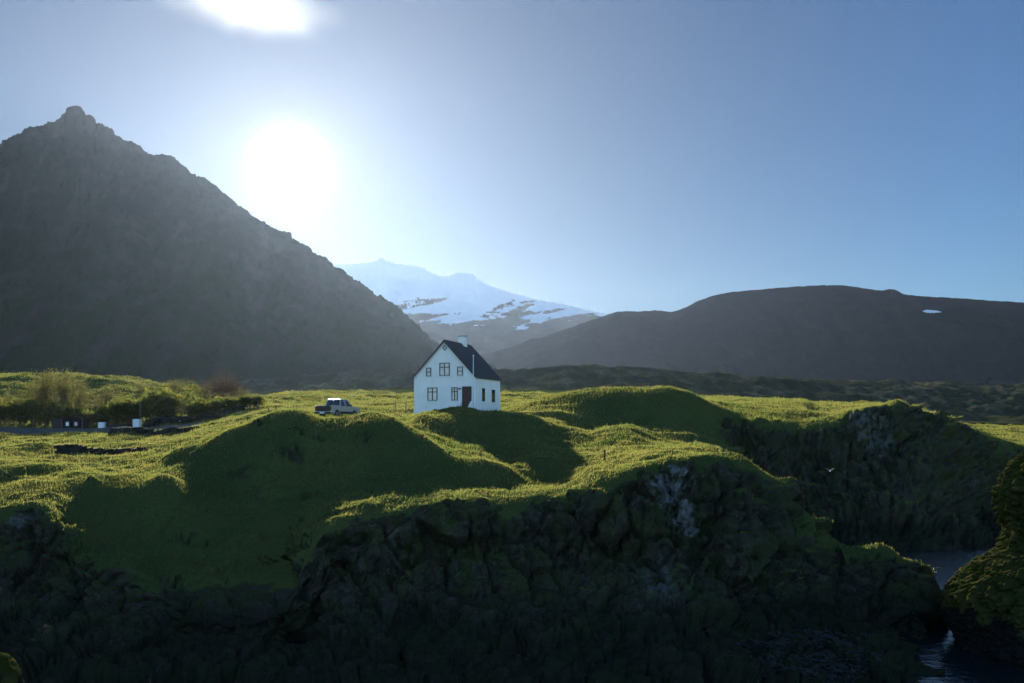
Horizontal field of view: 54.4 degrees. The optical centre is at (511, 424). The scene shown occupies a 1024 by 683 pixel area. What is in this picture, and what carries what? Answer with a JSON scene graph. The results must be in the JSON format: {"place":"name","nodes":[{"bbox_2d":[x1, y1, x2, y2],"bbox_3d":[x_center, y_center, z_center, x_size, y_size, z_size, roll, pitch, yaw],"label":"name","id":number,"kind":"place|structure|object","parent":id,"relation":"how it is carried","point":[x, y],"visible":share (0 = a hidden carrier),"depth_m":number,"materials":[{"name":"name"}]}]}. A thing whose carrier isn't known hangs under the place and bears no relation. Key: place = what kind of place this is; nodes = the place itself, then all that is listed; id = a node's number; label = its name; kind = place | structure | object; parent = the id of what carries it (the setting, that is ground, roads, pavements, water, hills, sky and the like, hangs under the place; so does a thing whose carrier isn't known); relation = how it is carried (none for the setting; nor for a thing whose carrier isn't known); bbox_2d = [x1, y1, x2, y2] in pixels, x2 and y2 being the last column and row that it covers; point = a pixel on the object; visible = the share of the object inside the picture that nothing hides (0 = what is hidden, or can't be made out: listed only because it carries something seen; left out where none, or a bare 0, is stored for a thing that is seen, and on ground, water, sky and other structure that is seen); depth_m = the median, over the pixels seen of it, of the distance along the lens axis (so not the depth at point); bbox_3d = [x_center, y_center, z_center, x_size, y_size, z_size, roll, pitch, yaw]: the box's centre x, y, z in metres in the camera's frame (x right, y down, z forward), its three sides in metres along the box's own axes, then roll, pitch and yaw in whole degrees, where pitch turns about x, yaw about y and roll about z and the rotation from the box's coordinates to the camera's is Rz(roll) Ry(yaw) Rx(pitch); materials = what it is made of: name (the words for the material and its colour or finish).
{"place":"outdoors","nodes":[
{"label":"outdoors","id":0,"kind":"place"},
{"bbox_2d":[0,421,208,433],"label":"road","id":1,"kind":"structure","parent":0,"point":[16,430],"depth_m":130.68,"materials":[{"name":"grey asphalt"}]},
{"bbox_2d":[0,106,496,381],"bbox_3d":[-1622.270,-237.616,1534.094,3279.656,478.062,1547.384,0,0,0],"label":"pyramid mountain","id":2,"kind":"structure","parent":0,"point":[119,255],"depth_m":1284.10,"materials":[{"name":"grey stone"}]},
{"bbox_2d":[0,372,1023,682],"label":"ground","id":3,"kind":"structure","parent":0,"point":[374,612],"depth_m":52.42,"materials":[{"name":"green plant"}]},
{"bbox_2d":[0,389,16,421],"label":"young tree","id":4,"kind":"object","parent":3,"relation":"on","point":[7,399],"visible":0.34,"depth_m":146.85,"materials":[{"name":"green plant"}]},
{"bbox_2d":[0,398,22,425],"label":"hedge shrub","id":5,"kind":"object","parent":3,"relation":"on","point":[3,414],"visible":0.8,"depth_m":140.90,"materials":[{"name":"green plant"}]},
{"bbox_2d":[5,400,31,425],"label":"hedge shrub","id":6,"kind":"object","parent":3,"relation":"on","point":[14,417],"visible":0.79,"depth_m":140.99,"materials":[{"name":"green plant"}]},
{"bbox_2d":[12,381,37,423],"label":"young tree","id":7,"kind":"object","parent":3,"relation":"on","point":[21,397],"visible":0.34,"depth_m":146.06,"materials":[{"name":"green plant"}]},
{"bbox_2d":[9,397,54,424],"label":"hedge shrub","id":8,"kind":"object","parent":3,"relation":"on","point":[27,402],"visible":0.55,"depth_m":141.37,"materials":[{"name":"green plant"}]},
{"bbox_2d":[23,368,56,403],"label":"young tree","id":9,"kind":"object","parent":3,"relation":"on","point":[37,392],"visible":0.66,"depth_m":146.16,"materials":[{"name":"green plant"}]},
{"bbox_2d":[26,399,60,425],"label":"hedge shrub","id":10,"kind":"object","parent":3,"relation":"on","point":[39,414],"visible":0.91,"depth_m":140.49,"materials":[{"name":"green plant"}]},
{"bbox_2d":[26,368,65,403],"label":"young tree","id":11,"kind":"object","parent":3,"relation":"on","point":[43,388],"visible":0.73,"depth_m":147.38,"materials":[{"name":"green plant"}]},
{"bbox_2d":[41,401,75,424],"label":"hedge shrub","id":12,"kind":"object","parent":3,"relation":"on","point":[54,414],"visible":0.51,"depth_m":140.72,"materials":[{"name":"green plant"}]},
{"bbox_2d":[43,367,74,406],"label":"young tree","id":13,"kind":"object","parent":3,"relation":"on","point":[62,395],"visible":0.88,"depth_m":146.48,"materials":[{"name":"green plant"}]},
{"bbox_2d":[64,421,72,427],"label":"wheelie bin","id":14,"kind":"object","parent":3,"relation":"on","point":[67,424],"visible":0.76,"depth_m":137.25,"materials":[{"name":"black plastic"}]},
{"bbox_2d":[52,417,87,428],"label":"bin shelter","id":15,"kind":"object","parent":3,"relation":"on","point":[57,423],"visible":0.59,"depth_m":137.00,"materials":[{"name":"brown wood"}]},
{"bbox_2d":[54,363,89,406],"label":"young tree","id":16,"kind":"object","parent":3,"relation":"on","point":[71,401],"visible":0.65,"depth_m":147.68,"materials":[{"name":"green plant"}]},
{"bbox_2d":[59,404,91,418],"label":"hedge shrub","id":17,"kind":"object","parent":3,"relation":"on","point":[74,412],"visible":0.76,"depth_m":141.08,"materials":[{"name":"green plant"}]},
{"bbox_2d":[73,421,80,428],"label":"wheelie bin","id":18,"kind":"object","parent":3,"relation":"on","point":[76,424],"visible":0.8,"depth_m":137.25,"materials":[{"name":"black plastic"}]},
{"bbox_2d":[69,383,95,411],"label":"young tree","id":19,"kind":"object","parent":3,"relation":"on","point":[80,403],"visible":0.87,"depth_m":146.87,"materials":[{"name":"green plant"}]},
{"bbox_2d":[79,411,100,425],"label":"hedge shrub","id":20,"kind":"object","parent":3,"relation":"on","point":[90,419],"visible":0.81,"depth_m":140.89,"materials":[{"name":"green plant"}]},
{"bbox_2d":[88,410,107,424],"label":"hedge shrub","id":21,"kind":"object","parent":3,"relation":"on","point":[101,418],"visible":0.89,"depth_m":140.85,"materials":[{"name":"green plant"}]},
{"bbox_2d":[53,444,146,455],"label":"stone wall","id":22,"kind":"structure","parent":3,"relation":"on","point":[67,448],"depth_m":87.56,"materials":[{"name":"grey stone"}]},
{"bbox_2d":[98,422,105,427],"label":"gate pillar","id":23,"kind":"structure","parent":3,"relation":"on","point":[101,424],"depth_m":135.61,"materials":[{"name":"white paint"}]},
{"bbox_2d":[94,382,112,407],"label":"young tree","id":24,"kind":"object","parent":3,"relation":"on","point":[100,399],"visible":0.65,"depth_m":145.64,"materials":[{"name":"green plant"}]},
{"bbox_2d":[96,403,114,423],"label":"hedge shrub","id":25,"kind":"object","parent":3,"relation":"on","point":[100,409],"visible":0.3,"depth_m":141.45,"materials":[{"name":"green plant"}]},
{"bbox_2d":[101,382,127,404],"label":"young tree","id":26,"kind":"object","parent":3,"relation":"on","point":[111,393],"visible":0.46,"depth_m":146.81,"materials":[{"name":"green plant"}]},
{"bbox_2d":[106,423,132,427],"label":"field gate","id":27,"kind":"structure","parent":3,"relation":"on","point":[119,425],"depth_m":136.35,"materials":[{"name":"brown wood"}]},
{"bbox_2d":[103,396,143,423],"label":"hedge shrub","id":28,"kind":"object","parent":3,"relation":"on","point":[116,409],"visible":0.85,"depth_m":139.80,"materials":[{"name":"green plant"}]},
{"bbox_2d":[110,394,150,423],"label":"hedge shrub","id":29,"kind":"object","parent":3,"relation":"on","point":[135,402],"visible":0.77,"depth_m":140.35,"materials":[{"name":"green plant"}]},
{"bbox_2d":[133,419,140,426],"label":"gate pillar","id":30,"kind":"structure","parent":3,"relation":"on","point":[136,422],"depth_m":134.57,"materials":[{"name":"white paint"}]},
{"bbox_2d":[132,383,147,392],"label":"willow shrub","id":31,"kind":"object","parent":3,"relation":"on","point":[141,387],"visible":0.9,"depth_m":175.75,"materials":[{"name":"green plant"}]},
{"bbox_2d":[108,426,198,435],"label":"stone wall","id":32,"kind":"structure","parent":3,"relation":"on","point":[143,430],"depth_m":115.27,"materials":[{"name":"grey stone"}]},
{"bbox_2d":[137,394,178,418],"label":"hedge shrub","id":33,"kind":"object","parent":3,"relation":"on","point":[152,413],"visible":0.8,"depth_m":140.37,"materials":[{"name":"green plant"}]},
{"bbox_2d":[142,382,198,415],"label":"hedge shrub","id":34,"kind":"object","parent":3,"relation":"on","point":[154,394],"visible":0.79,"depth_m":141.07,"materials":[{"name":"green plant"}]},
{"bbox_2d":[164,378,189,394],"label":"willow shrub","id":35,"kind":"object","parent":3,"relation":"on","point":[173,388],"visible":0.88,"depth_m":171.76,"materials":[{"name":"green plant"}]},
{"bbox_2d":[176,378,203,397],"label":"willow shrub","id":36,"kind":"object","parent":3,"relation":"on","point":[189,386],"visible":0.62,"depth_m":171.23,"materials":[{"name":"green plant"}]},
{"bbox_2d":[142,406,247,427],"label":"stone wall","id":37,"kind":"structure","parent":3,"relation":"on","point":[155,421],"depth_m":138.67,"materials":[{"name":"grey stone"}]},
{"bbox_2d":[180,401,214,416],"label":"hedge shrub","id":38,"kind":"object","parent":3,"relation":"on","point":[190,410],"visible":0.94,"depth_m":141.03,"materials":[{"name":"green plant"}]},
{"bbox_2d":[193,383,209,398],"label":"willow shrub","id":39,"kind":"object","parent":3,"relation":"on","point":[200,396],"visible":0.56,"depth_m":169.62,"materials":[{"name":"green plant"}]},
{"bbox_2d":[193,396,219,414],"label":"hedge shrub","id":40,"kind":"object","parent":3,"relation":"on","point":[205,407],"visible":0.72,"depth_m":141.52,"materials":[{"name":"green plant"}]},
{"bbox_2d":[196,380,221,401],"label":"bare bush","id":41,"kind":"object","parent":3,"relation":"on","point":[208,394],"visible":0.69,"depth_m":166.62,"materials":[{"name":"brown plant"}]},
{"bbox_2d":[208,395,236,413],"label":"hedge shrub","id":42,"kind":"object","parent":3,"relation":"on","point":[219,406],"visible":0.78,"depth_m":141.19,"materials":[{"name":"green plant"}]},
{"bbox_2d":[206,370,240,398],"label":"bare bush","id":43,"kind":"object","parent":3,"relation":"on","point":[222,392],"visible":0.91,"depth_m":165.24,"materials":[{"name":"brown plant"}]},
{"bbox_2d":[222,395,240,406],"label":"hedge shrub","id":44,"kind":"object","parent":3,"relation":"on","point":[230,398],"visible":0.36,"depth_m":142.04,"materials":[{"name":"green plant"}]},
{"bbox_2d":[223,380,248,397],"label":"bare bush","id":45,"kind":"object","parent":3,"relation":"on","point":[228,390],"visible":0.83,"depth_m":164.62,"materials":[{"name":"brown plant"}]},
{"bbox_2d":[231,396,246,406],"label":"hedge shrub","id":46,"kind":"object","parent":3,"relation":"on","point":[238,402],"visible":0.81,"depth_m":140.46,"materials":[{"name":"green plant"}]},
{"bbox_2d":[228,388,256,397],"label":"willow shrub","id":47,"kind":"object","parent":3,"relation":"on","point":[240,393],"visible":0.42,"depth_m":159.33,"materials":[{"name":"green plant"}]},
{"bbox_2d":[237,394,257,408],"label":"hedge shrub","id":48,"kind":"object","parent":3,"relation":"on","point":[247,401],"visible":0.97,"depth_m":140.49,"materials":[{"name":"green plant"}]},
{"bbox_2d":[246,395,268,406],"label":"hedge shrub","id":49,"kind":"object","parent":3,"relation":"on","point":[260,399],"visible":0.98,"depth_m":140.85,"materials":[{"name":"green plant"}]},
{"bbox_2d":[314,399,359,416],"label":"pickup truck","id":50,"kind":"object","parent":3,"relation":"on","point":[336,407],"visible":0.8,"depth_m":95.05,"materials":[{"name":"silver metal"}]},
{"bbox_2d":[394,401,407,414],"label":"drying frame","id":51,"kind":"object","parent":3,"relation":"on","point":[395,402],"visible":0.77,"depth_m":127.98,"materials":[{"name":"brown wood"}]},
{"bbox_2d":[412,335,502,413],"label":"white house","id":52,"kind":"structure","parent":3,"relation":"on","point":[442,377],"depth_m":117.67,"materials":[{"name":"paint"}]},
{"bbox_2d":[425,368,431,376],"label":"window","id":53,"kind":"structure","parent":52,"relation":"in","point":[428,370],"depth_m":117.92,"materials":[{"name":"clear glass"}]},
{"bbox_2d":[427,387,436,400],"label":"window","id":54,"kind":"structure","parent":52,"relation":"in","point":[431,392],"depth_m":117.72,"materials":[{"name":"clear glass"}]},
{"bbox_2d":[439,363,449,376],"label":"window","id":55,"kind":"structure","parent":52,"relation":"in","point":[444,368],"depth_m":117.23,"materials":[{"name":"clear glass"}]},
{"bbox_2d":[451,387,457,400],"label":"window","id":56,"kind":"structure","parent":52,"relation":"in","point":[454,390],"depth_m":116.80,"materials":[{"name":"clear glass"}]},
{"bbox_2d":[457,366,462,375],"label":"window","id":57,"kind":"structure","parent":52,"relation":"in","point":[459,369],"depth_m":116.60,"materials":[{"name":"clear glass"}]},
{"bbox_2d":[462,386,470,406],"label":"door","id":58,"kind":"structure","parent":52,"relation":"in","point":[466,390],"depth_m":116.32,"materials":[{"name":"wood"}]},
{"bbox_2d":[482,388,484,401],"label":"window","id":59,"kind":"structure","parent":52,"relation":"in","point":[483,389],"depth_m":118.29,"materials":[{"name":"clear glass"}]},
{"bbox_2d":[492,390,495,402],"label":"window","id":60,"kind":"structure","parent":52,"relation":"in","point":[493,391],"depth_m":121.57,"materials":[{"name":"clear glass"}]},
{"bbox_2d":[472,355,473,407],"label":"flagpole","id":61,"kind":"object","parent":3,"relation":"on","point":[473,381],"visible":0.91,"depth_m":112.45,"materials":[{"name":"white metal"}]},
{"bbox_2d":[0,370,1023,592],"bbox_3d":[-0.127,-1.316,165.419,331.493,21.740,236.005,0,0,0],"label":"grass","id":62,"kind":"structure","parent":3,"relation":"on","point":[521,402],"depth_m":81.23,"materials":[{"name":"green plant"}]},
{"bbox_2d":[734,629,884,682],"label":"pebbles","id":63,"kind":"object","parent":3,"relation":"on","point":[804,659],"visible":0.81,"depth_m":42.63,"materials":[{"name":"stone"}]},
{"bbox_2d":[0,0,1023,425],"label":"sky","id":64,"kind":"structure","parent":0,"point":[603,156],"materials":[{"name":"blue"}]},
{"bbox_2d":[156,364,1023,424],"bbox_3d":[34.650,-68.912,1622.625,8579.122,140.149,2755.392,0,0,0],"label":"lava plain","id":65,"kind":"structure","parent":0,"point":[982,403],"depth_m":541.48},
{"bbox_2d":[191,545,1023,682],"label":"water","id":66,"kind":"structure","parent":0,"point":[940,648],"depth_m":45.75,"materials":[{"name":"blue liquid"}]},
{"bbox_2d":[0,652,24,682],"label":"boulder","id":67,"kind":"object","parent":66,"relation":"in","point":[10,671],"visible":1,"depth_m":26.73,"materials":[{"name":"stone"}]},
{"bbox_2d":[936,450,1023,666],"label":"sea stack","id":68,"kind":"object","parent":66,"relation":"in","point":[980,599],"visible":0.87,"depth_m":46.94,"materials":[{"name":"green plant"}]},
{"bbox_2d":[333,257,1017,385],"bbox_3d":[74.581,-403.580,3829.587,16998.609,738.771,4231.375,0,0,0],"label":"snowy mountain","id":69,"kind":"structure","parent":0,"point":[482,316],"depth_m":3971.07,"materials":[{"name":"white snow"}]},
{"bbox_2d":[480,285,1023,383],"bbox_3d":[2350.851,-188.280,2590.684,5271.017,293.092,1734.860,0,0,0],"label":"broad mountain","id":70,"kind":"structure","parent":0,"point":[831,332],"depth_m":2012.92,"materials":[{"name":"grey stone"}]}
]}

